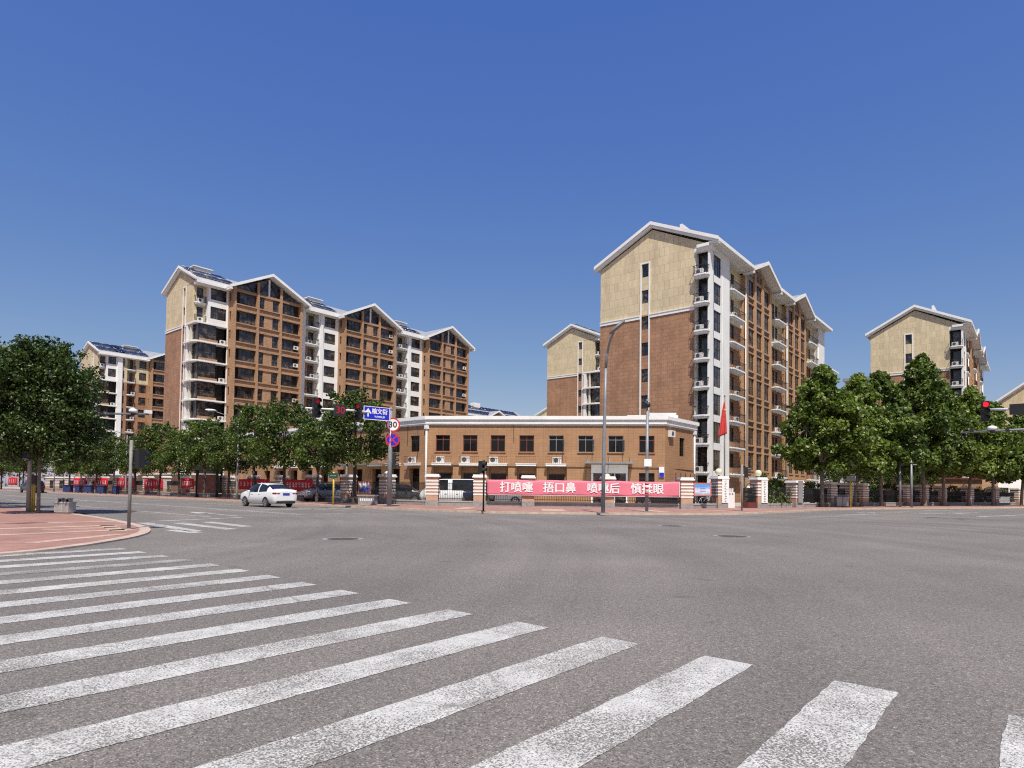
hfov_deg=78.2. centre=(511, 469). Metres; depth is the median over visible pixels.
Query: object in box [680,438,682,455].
window
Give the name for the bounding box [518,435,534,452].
window
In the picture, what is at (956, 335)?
balcony door
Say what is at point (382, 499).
fence pillar
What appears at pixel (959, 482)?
garden house
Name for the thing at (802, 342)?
window
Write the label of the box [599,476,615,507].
fence pillar
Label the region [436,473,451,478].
ground floor window
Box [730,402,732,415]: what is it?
window
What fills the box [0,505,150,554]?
pavement island
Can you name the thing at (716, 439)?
window
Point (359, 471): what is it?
ground floor window
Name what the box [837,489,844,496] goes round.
iron fence
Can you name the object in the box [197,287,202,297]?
balcony door
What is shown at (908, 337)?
stair window
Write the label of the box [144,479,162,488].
banner
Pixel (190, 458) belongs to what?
street tree
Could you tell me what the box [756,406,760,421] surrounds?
window
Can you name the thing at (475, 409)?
apartment building
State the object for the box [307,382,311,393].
balcony door
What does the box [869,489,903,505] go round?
iron fence
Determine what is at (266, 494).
sedan
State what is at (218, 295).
window
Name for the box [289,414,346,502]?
street tree
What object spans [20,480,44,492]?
black car
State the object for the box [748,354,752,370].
window
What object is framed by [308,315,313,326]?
balcony door
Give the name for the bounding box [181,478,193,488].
banner
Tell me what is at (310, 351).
balcony door
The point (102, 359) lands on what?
balcony door
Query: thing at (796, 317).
window
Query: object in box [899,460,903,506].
grey pole
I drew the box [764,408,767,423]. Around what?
window
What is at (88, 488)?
rubbish bin
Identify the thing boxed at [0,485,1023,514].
pavement
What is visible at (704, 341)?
balcony door
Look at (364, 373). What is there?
window
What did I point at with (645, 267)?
stair window
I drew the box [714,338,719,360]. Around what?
window
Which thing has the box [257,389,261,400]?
window
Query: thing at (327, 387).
window
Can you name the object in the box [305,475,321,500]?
fence pillar
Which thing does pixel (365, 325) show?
window
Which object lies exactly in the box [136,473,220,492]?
shed
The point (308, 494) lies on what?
silver car
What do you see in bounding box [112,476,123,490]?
fence pillar
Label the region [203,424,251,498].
street tree
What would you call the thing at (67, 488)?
rubbish bin
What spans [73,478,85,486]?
banner
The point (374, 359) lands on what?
window
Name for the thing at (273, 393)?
window
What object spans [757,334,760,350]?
window
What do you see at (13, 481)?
banner
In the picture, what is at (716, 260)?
window
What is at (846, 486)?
fence pillar
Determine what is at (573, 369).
apartment building
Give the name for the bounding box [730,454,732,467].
window
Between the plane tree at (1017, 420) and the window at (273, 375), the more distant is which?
the window at (273, 375)
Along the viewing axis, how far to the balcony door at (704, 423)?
67.43 m
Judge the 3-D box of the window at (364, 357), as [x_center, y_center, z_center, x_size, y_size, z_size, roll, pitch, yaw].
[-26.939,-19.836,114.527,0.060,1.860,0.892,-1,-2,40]
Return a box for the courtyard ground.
[2,486,1023,505]
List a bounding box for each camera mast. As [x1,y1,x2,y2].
[21,408,151,513]
[643,399,651,511]
[960,426,1023,432]
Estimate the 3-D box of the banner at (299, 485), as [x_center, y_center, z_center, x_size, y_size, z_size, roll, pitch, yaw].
[-18.891,1.374,55.667,4.456,1.084,0.088,-1,-2,40]
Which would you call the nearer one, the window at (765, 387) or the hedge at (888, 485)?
the hedge at (888, 485)
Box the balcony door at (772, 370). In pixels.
[772,370,773,386]
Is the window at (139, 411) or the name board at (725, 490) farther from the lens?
the window at (139, 411)
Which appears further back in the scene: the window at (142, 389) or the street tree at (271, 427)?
the window at (142, 389)
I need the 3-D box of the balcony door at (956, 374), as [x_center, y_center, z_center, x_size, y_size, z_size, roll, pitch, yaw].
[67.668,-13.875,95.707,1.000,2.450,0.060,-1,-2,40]
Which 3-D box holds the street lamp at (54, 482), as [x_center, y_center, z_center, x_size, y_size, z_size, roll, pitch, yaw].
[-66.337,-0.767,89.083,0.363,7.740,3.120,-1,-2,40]
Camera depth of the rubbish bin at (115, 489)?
74.22 m
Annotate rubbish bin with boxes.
[63,485,72,491]
[74,485,82,492]
[83,485,94,492]
[96,485,106,493]
[113,486,119,493]
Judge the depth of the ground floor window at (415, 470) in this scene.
59.36 m
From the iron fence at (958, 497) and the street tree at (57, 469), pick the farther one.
the street tree at (57, 469)
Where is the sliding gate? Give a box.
[743,483,756,507]
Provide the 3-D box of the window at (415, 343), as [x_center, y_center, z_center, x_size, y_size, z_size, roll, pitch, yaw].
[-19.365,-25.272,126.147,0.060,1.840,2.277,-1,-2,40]
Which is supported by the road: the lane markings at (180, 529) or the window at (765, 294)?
the lane markings at (180, 529)
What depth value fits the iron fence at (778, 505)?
52.62 m
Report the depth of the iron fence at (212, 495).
66.46 m
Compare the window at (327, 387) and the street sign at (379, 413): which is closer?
the street sign at (379, 413)
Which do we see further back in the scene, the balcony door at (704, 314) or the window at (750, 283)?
the window at (750, 283)
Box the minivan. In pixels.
[419,479,473,500]
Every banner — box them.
[8,477,17,484]
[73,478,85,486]
[94,478,107,486]
[117,478,133,487]
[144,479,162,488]
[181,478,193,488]
[238,479,269,488]
[286,479,312,490]
[487,479,679,497]
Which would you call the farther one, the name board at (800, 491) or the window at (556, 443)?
the window at (556, 443)
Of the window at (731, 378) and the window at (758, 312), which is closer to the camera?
the window at (731, 378)
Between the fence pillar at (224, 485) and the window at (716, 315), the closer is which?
the fence pillar at (224, 485)
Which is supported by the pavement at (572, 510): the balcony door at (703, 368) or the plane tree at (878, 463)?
the plane tree at (878, 463)
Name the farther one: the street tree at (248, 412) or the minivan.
the street tree at (248, 412)
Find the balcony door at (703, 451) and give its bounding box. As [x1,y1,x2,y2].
[701,449,706,471]
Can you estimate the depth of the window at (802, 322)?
93.81 m
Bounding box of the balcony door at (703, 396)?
[701,393,706,413]
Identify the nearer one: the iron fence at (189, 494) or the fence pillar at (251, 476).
the fence pillar at (251, 476)
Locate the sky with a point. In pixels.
(469, 166)
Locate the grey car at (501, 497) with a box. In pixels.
[495,495,521,501]
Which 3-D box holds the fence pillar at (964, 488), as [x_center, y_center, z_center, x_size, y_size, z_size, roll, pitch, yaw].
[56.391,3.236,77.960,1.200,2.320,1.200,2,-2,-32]
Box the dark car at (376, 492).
[371,484,420,499]
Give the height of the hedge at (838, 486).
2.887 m
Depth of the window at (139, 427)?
147.18 m
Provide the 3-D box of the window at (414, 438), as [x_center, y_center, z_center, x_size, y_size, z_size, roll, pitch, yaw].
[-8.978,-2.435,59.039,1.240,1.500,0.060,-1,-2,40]
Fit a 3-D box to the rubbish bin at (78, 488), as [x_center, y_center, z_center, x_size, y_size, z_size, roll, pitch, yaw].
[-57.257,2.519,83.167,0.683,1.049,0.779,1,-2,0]
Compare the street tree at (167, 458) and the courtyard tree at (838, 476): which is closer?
the street tree at (167, 458)
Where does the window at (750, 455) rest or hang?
in the apartment building at (711, 321)
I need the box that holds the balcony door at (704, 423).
[701,421,706,442]
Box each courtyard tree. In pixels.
[813,470,855,482]
[843,471,874,482]
[858,471,895,484]
[882,472,916,484]
[904,469,939,485]
[945,473,964,477]
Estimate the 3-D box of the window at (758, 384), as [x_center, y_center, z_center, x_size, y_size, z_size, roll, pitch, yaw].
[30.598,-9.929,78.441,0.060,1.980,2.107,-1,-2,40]
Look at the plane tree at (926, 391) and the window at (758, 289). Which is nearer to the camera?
the plane tree at (926, 391)
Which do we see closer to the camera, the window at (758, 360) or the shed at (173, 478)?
the window at (758, 360)
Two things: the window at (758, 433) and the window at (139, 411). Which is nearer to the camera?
the window at (758, 433)
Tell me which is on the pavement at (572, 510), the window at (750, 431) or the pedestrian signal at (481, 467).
the pedestrian signal at (481, 467)
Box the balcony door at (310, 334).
[308,332,312,343]
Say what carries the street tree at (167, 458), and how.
on the pavement at (572, 510)
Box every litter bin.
[53,498,76,513]
[834,497,848,505]
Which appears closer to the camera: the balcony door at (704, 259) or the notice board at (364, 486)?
the notice board at (364, 486)
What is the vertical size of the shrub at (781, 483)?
2.654 m
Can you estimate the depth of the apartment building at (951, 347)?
98.92 m
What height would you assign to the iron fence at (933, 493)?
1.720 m
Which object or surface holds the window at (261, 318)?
in the apartment building at (229, 344)
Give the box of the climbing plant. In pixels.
[769,485,793,507]
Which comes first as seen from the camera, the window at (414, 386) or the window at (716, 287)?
the window at (716, 287)
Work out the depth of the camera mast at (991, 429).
33.24 m
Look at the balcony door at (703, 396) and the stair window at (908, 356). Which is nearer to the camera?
the balcony door at (703, 396)
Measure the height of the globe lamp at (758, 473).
0.610 m
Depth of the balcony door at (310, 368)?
108.98 m
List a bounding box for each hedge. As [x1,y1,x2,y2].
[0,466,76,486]
[816,480,874,502]
[867,482,909,501]
[913,485,953,501]
[951,484,1008,501]
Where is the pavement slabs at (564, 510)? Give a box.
[392,504,777,511]
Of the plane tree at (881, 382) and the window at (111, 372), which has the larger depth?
the window at (111, 372)
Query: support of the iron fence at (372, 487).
on the pavement at (572, 510)
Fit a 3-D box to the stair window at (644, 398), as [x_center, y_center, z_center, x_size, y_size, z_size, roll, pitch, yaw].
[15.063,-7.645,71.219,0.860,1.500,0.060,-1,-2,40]
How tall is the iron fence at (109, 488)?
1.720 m
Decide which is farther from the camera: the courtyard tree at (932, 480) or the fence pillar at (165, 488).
the courtyard tree at (932, 480)
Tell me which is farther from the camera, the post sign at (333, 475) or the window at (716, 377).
the window at (716, 377)
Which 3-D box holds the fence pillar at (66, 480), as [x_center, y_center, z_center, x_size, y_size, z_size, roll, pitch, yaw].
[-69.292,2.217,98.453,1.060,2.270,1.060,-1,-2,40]
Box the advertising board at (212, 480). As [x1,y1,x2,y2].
[190,470,218,497]
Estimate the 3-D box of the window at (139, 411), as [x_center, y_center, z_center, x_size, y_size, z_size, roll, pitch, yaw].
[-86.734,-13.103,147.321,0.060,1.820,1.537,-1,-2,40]
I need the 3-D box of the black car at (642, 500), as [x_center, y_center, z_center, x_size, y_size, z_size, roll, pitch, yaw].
[12.094,2.071,49.966,4.534,1.757,2.190,0,-2,10]
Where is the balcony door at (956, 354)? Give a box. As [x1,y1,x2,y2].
[953,351,960,363]
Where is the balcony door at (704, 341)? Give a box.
[701,337,707,356]
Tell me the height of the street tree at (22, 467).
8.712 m
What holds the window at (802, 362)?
in the apartment building at (711, 321)
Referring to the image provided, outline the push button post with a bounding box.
[31,474,36,511]
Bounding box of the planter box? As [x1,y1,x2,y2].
[357,495,378,504]
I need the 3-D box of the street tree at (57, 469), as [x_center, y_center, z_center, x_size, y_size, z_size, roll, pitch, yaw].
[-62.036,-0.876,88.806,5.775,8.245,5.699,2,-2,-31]
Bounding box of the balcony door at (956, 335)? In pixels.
[953,331,960,344]
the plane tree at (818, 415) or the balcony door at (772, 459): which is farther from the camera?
the balcony door at (772, 459)
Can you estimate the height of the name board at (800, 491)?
1.860 m
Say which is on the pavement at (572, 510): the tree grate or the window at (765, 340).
the tree grate
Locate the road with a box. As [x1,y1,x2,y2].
[0,491,1023,767]
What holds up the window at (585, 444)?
in the building at (565, 448)
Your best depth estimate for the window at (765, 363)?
80.92 m
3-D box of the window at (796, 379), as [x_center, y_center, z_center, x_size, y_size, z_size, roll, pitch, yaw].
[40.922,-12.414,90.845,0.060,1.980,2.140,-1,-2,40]
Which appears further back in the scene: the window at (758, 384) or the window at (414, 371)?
the window at (414, 371)
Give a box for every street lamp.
[52,467,55,491]
[109,429,127,494]
[205,409,238,499]
[597,320,624,512]
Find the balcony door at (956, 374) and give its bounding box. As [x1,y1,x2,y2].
[953,370,960,384]
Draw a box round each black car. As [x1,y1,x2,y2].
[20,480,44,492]
[462,483,494,500]
[635,497,694,503]
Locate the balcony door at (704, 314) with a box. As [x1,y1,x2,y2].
[701,310,707,328]
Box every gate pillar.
[709,476,729,507]
[748,477,768,507]
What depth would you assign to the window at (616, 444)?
56.16 m
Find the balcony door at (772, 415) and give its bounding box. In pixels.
[772,415,773,431]
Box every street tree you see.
[0,334,113,512]
[0,457,21,488]
[3,453,47,483]
[26,459,49,474]
[49,459,78,484]
[60,448,94,492]
[78,442,113,492]
[89,432,128,493]
[108,433,155,494]
[125,421,181,495]
[151,429,199,496]
[173,415,230,497]
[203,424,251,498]
[221,402,290,485]
[242,397,320,484]
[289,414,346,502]
[313,386,398,503]
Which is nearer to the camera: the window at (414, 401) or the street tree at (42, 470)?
the window at (414, 401)
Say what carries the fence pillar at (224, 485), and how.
on the pavement at (572, 510)
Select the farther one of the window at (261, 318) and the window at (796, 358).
the window at (261, 318)
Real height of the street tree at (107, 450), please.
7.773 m
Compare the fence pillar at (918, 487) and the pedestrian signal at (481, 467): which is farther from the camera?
the fence pillar at (918, 487)
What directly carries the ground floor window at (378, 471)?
in the building at (565, 448)
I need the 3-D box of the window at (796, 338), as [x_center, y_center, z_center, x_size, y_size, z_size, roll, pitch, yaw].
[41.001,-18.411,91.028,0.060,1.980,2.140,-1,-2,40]
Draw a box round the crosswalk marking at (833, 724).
[0,548,1023,767]
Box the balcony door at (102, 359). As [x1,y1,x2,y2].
[100,356,104,363]
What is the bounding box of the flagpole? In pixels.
[724,395,725,475]
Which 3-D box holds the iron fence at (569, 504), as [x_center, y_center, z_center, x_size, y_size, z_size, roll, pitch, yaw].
[4.053,1.855,45.770,4.922,1.720,0.300,1,-2,-1]
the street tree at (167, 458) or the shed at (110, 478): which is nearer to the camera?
the street tree at (167, 458)
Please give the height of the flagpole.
8.970 m
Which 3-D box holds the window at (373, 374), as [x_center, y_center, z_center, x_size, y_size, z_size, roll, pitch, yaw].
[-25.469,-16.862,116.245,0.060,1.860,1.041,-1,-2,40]
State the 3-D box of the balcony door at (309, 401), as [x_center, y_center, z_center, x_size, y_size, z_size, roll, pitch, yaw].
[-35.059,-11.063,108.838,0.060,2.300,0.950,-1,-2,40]
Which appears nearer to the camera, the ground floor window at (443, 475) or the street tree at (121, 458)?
the ground floor window at (443, 475)
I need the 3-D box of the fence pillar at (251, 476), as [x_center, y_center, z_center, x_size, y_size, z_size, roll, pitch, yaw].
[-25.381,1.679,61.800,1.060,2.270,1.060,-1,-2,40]
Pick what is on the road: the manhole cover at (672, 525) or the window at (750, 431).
the manhole cover at (672, 525)
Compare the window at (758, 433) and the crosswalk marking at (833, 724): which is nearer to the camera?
the crosswalk marking at (833, 724)
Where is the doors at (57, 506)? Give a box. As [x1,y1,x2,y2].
[55,504,67,510]
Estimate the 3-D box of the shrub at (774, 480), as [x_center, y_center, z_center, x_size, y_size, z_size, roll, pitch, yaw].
[24.705,1.828,59.883,3.305,3.234,2.802,-1,-2,40]
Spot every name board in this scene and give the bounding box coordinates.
[722,479,728,502]
[761,480,767,502]
[798,481,802,502]
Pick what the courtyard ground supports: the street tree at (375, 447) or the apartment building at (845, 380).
the apartment building at (845, 380)
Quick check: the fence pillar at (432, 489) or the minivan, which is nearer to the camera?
the fence pillar at (432, 489)
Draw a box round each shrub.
[755,472,785,500]
[774,479,787,495]
[799,479,817,502]
[859,480,884,500]
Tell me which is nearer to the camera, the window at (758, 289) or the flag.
the flag
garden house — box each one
[902,477,982,491]
[967,477,1021,501]
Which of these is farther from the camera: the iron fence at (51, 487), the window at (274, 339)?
the iron fence at (51, 487)
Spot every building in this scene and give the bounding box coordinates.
[77,341,164,476]
[161,265,474,493]
[242,413,698,503]
[468,403,520,415]
[534,407,546,415]
[543,323,599,415]
[594,221,832,502]
[843,376,870,482]
[865,305,989,489]
[996,382,1023,502]
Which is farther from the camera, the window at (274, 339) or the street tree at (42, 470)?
the street tree at (42, 470)
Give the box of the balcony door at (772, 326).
[772,326,773,341]
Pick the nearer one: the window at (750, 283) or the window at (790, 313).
the window at (750, 283)
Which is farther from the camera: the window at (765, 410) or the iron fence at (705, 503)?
the window at (765, 410)
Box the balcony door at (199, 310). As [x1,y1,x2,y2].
[196,307,202,319]
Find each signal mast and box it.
[305,397,398,506]
[980,401,1023,421]
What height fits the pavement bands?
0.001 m
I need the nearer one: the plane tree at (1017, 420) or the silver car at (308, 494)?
the silver car at (308, 494)
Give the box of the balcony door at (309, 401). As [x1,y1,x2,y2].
[307,399,311,409]
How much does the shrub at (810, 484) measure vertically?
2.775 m
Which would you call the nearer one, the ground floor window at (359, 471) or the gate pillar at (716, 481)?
the gate pillar at (716, 481)
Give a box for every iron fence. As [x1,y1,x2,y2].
[49,480,53,490]
[58,480,64,490]
[107,480,112,492]
[132,480,142,493]
[148,488,156,494]
[165,481,177,495]
[184,481,198,495]
[206,481,221,496]
[230,481,246,497]
[319,481,340,501]
[350,481,378,502]
[392,481,425,504]
[439,482,473,505]
[486,495,521,506]
[534,496,600,507]
[614,496,679,508]
[693,486,716,508]
[767,487,792,507]
[803,488,828,506]
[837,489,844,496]
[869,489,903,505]
[913,490,920,505]
[929,491,939,505]
[947,491,966,504]
[974,492,990,504]
[999,492,1015,504]
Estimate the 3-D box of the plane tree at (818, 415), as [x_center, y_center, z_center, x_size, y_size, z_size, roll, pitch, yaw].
[28.556,-3.135,57.807,8.991,13.268,8.594,0,-2,27]
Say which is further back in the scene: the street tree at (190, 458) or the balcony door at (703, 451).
the balcony door at (703, 451)
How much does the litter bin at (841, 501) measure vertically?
1.060 m
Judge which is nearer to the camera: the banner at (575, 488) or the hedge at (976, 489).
the banner at (575, 488)
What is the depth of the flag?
50.07 m
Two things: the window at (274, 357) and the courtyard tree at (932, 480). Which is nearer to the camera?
the courtyard tree at (932, 480)
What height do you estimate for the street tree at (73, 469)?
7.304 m
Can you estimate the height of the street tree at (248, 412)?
8.850 m
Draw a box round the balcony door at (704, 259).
[701,255,707,271]
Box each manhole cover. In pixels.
[322,537,362,540]
[658,525,684,526]
[713,535,749,537]
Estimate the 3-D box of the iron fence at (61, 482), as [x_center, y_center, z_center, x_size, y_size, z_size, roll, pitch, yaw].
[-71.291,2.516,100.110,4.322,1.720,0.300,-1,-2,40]
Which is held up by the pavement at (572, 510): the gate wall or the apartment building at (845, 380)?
the gate wall
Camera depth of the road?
6.66 m
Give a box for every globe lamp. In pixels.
[715,468,721,475]
[755,470,761,476]
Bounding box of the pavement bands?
[0,521,135,542]
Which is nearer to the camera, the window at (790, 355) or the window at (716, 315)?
the window at (716, 315)
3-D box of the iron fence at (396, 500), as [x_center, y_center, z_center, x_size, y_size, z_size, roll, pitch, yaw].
[-7.696,1.740,47.111,4.101,1.720,0.300,-1,-2,38]
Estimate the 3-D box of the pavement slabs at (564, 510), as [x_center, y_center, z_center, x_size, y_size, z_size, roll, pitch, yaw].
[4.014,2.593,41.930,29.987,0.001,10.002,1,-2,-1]
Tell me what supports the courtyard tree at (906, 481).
on the courtyard ground
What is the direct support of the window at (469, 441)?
in the building at (565, 448)
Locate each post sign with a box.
[329,472,337,504]
[846,476,855,507]
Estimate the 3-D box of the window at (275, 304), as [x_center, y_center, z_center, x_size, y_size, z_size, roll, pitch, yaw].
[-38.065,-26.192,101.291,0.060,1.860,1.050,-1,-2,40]
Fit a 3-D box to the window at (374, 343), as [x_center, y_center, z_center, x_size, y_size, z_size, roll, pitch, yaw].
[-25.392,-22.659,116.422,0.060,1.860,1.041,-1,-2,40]
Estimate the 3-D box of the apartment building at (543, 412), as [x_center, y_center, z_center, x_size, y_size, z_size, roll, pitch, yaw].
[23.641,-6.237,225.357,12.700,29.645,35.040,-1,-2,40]
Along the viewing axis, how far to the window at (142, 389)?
147.58 m
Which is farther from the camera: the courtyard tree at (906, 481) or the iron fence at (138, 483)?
the courtyard tree at (906, 481)
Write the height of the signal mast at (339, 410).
6.590 m
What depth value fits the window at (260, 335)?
99.41 m
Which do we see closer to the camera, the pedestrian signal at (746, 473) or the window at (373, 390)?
the pedestrian signal at (746, 473)
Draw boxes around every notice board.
[358,481,370,492]
[693,483,710,495]
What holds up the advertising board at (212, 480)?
on the pavement at (572, 510)
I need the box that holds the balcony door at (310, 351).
[308,349,312,359]
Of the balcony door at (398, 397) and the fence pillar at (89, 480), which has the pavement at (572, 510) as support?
the fence pillar at (89, 480)
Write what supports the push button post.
on the pavement island
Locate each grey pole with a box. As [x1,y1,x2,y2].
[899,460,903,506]
[910,460,916,506]
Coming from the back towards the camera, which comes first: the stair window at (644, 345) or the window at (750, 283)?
the window at (750, 283)
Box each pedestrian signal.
[121,440,149,528]
[478,460,486,511]
[741,465,750,510]
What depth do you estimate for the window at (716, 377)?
68.01 m
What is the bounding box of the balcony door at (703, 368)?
[701,365,706,385]
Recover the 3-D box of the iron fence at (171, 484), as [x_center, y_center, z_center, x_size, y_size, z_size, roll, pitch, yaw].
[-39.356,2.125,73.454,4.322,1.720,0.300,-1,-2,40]
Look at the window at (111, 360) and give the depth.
142.69 m
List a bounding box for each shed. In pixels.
[79,474,137,490]
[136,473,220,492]
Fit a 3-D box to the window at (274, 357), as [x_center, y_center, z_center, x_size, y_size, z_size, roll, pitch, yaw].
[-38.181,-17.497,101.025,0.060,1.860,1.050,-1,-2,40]
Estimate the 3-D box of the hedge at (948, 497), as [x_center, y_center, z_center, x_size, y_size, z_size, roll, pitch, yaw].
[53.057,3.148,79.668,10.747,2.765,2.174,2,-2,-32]
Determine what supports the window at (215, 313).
in the apartment building at (229, 344)
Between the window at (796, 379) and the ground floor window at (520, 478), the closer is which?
the ground floor window at (520, 478)
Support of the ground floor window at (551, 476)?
in the building at (565, 448)
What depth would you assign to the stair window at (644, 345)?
71.47 m
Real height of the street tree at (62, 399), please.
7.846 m
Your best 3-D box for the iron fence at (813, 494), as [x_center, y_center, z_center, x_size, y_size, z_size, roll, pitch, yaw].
[27.210,2.505,56.961,0.300,1.720,7.498,-1,-2,45]
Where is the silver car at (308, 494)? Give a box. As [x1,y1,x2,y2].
[297,483,338,500]
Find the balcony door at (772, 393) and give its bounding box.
[772,393,773,408]
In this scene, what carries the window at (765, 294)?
in the apartment building at (711, 321)
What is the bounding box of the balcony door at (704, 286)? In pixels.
[701,282,707,299]
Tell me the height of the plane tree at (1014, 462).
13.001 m
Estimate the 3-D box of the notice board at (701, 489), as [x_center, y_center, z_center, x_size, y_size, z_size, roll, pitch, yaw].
[14.100,1.455,46.632,1.420,0.980,0.060,1,-2,-12]
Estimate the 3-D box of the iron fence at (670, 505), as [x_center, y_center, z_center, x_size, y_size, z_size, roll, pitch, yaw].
[9.802,1.935,45.889,4.822,1.720,0.300,1,-2,-1]
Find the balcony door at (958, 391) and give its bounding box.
[953,390,960,397]
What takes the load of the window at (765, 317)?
in the apartment building at (711, 321)
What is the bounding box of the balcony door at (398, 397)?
[397,396,400,406]
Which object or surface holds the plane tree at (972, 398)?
on the pavement at (572, 510)
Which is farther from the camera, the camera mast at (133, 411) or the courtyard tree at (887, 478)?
the courtyard tree at (887, 478)
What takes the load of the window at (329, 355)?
in the apartment building at (229, 344)
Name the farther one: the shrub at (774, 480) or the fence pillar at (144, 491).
the fence pillar at (144, 491)
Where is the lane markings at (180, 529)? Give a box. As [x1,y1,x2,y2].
[6,492,1013,532]
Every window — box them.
[108,356,115,364]
[108,368,115,376]
[137,422,144,429]
[138,397,144,405]
[138,410,144,417]
[139,361,145,368]
[139,373,145,380]
[139,385,145,392]
[210,307,225,321]
[211,288,226,302]
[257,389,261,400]
[258,352,262,363]
[258,370,261,381]
[259,316,263,327]
[259,334,262,345]
[260,297,263,308]
[271,355,276,366]
[271,373,276,384]
[271,391,275,400]
[272,319,277,330]
[272,337,277,348]
[273,301,278,312]
[294,470,296,479]
[323,366,333,377]
[323,382,333,392]
[323,399,333,407]
[324,333,334,344]
[324,349,334,360]
[325,317,334,328]
[357,469,361,491]
[363,355,365,365]
[363,371,365,381]
[364,324,366,333]
[372,373,375,382]
[372,389,375,398]
[373,326,376,336]
[373,342,376,351]
[373,358,376,367]
[375,469,380,487]
[392,437,399,452]
[394,469,399,483]
[410,396,418,405]
[410,411,417,416]
[411,339,419,348]
[411,353,419,362]
[411,367,418,377]
[411,382,418,391]
[411,436,419,451]
[413,468,419,488]
[435,435,450,451]
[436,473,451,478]
[462,435,476,451]
[463,473,478,478]
[490,435,505,452]
[491,474,505,479]
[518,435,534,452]
[519,474,534,480]
[548,436,563,452]
[549,474,564,480]
[577,436,593,452]
[607,436,624,452]
[638,436,654,453]
[639,473,653,481]
[642,290,647,303]
[642,316,647,329]
[642,343,647,355]
[642,369,647,381]
[642,395,647,408]
[643,264,648,276]
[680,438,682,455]
[713,366,719,387]
[713,394,719,415]
[713,422,719,443]
[713,450,719,470]
[714,255,719,277]
[714,283,719,305]
[714,310,719,332]
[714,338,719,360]
[730,376,732,389]
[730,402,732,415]
[730,428,732,441]
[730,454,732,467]
[748,305,752,321]
[748,329,752,346]
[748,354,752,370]
[748,378,752,395]
[748,403,752,419]
[748,428,752,444]
[748,453,752,469]
[749,280,752,297]
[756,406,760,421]
[756,430,760,445]
[756,454,760,469]
[757,286,760,302]
[757,310,760,326]
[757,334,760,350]
[757,358,760,374]
[757,382,760,398]
[764,292,767,307]
[764,315,767,330]
[764,338,767,353]
[764,361,767,377]
[764,385,767,400]
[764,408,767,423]
[764,432,767,447]
[764,455,767,470]
[789,310,791,324]
[789,331,791,345]
[789,353,791,366]
[789,374,791,387]
[795,315,797,328]
[795,335,797,349]
[795,356,797,369]
[795,377,797,389]
[801,319,803,332]
[801,339,803,352]
[801,359,803,372]
[906,335,911,343]
[906,353,911,362]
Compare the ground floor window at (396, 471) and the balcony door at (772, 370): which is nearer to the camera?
the ground floor window at (396, 471)
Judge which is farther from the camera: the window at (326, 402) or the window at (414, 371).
the window at (414, 371)
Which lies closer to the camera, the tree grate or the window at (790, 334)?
the tree grate
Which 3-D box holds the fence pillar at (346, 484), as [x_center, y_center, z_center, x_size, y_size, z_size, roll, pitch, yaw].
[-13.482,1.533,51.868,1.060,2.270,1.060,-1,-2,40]
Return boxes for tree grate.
[328,503,357,504]
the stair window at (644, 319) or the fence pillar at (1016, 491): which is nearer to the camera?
the stair window at (644, 319)
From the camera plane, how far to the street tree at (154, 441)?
68.10 m
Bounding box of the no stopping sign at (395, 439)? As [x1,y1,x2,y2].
[385,433,399,446]
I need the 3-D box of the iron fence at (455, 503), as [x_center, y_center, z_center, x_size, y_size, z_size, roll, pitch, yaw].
[-4.045,1.742,45.601,2.522,1.720,0.300,1,-2,-1]
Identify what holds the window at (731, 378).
in the apartment building at (711, 321)
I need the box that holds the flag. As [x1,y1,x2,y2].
[718,401,726,436]
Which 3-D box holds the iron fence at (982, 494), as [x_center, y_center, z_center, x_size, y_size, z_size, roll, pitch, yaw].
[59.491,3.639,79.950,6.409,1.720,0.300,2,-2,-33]
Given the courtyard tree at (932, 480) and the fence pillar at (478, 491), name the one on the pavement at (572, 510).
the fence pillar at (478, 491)
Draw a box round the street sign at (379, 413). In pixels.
[363,406,389,420]
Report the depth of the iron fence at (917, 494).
71.22 m
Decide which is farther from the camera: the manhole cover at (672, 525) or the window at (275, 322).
the window at (275, 322)
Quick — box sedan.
[240,483,297,506]
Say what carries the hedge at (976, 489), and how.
on the courtyard ground
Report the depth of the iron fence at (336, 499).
53.28 m
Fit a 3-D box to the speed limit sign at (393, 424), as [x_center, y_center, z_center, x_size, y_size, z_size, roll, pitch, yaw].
[-7.877,-2.973,41.641,0.940,0.940,0.039,1,-2,-3]
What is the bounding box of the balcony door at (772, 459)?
[772,459,773,476]
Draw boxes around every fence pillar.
[45,477,53,489]
[55,477,62,490]
[64,477,73,484]
[86,476,95,489]
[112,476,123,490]
[142,476,154,493]
[160,476,171,494]
[180,476,190,495]
[221,475,235,497]
[246,475,260,489]
[274,475,289,483]
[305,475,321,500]
[339,474,357,501]
[378,474,396,503]
[425,474,440,505]
[472,474,486,505]
[521,475,535,506]
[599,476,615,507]
[676,477,694,508]
[784,480,804,507]
[824,482,838,506]
[839,483,853,505]
[857,483,869,505]
[896,485,909,505]
[914,485,929,505]
[932,486,947,505]
[960,486,974,504]
[985,487,999,504]
[1009,488,1020,504]
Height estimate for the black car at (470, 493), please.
1.757 m
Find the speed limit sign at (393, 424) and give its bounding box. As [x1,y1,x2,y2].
[386,418,399,431]
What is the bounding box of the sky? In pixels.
[0,0,1023,488]
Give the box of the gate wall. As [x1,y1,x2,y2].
[728,488,734,507]
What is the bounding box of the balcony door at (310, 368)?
[307,365,312,376]
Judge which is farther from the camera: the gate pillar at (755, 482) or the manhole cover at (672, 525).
the gate pillar at (755, 482)
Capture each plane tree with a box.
[769,364,880,506]
[830,372,901,506]
[865,369,929,505]
[881,352,964,505]
[911,381,981,505]
[955,385,1014,505]
[961,401,1023,505]
[998,414,1023,505]

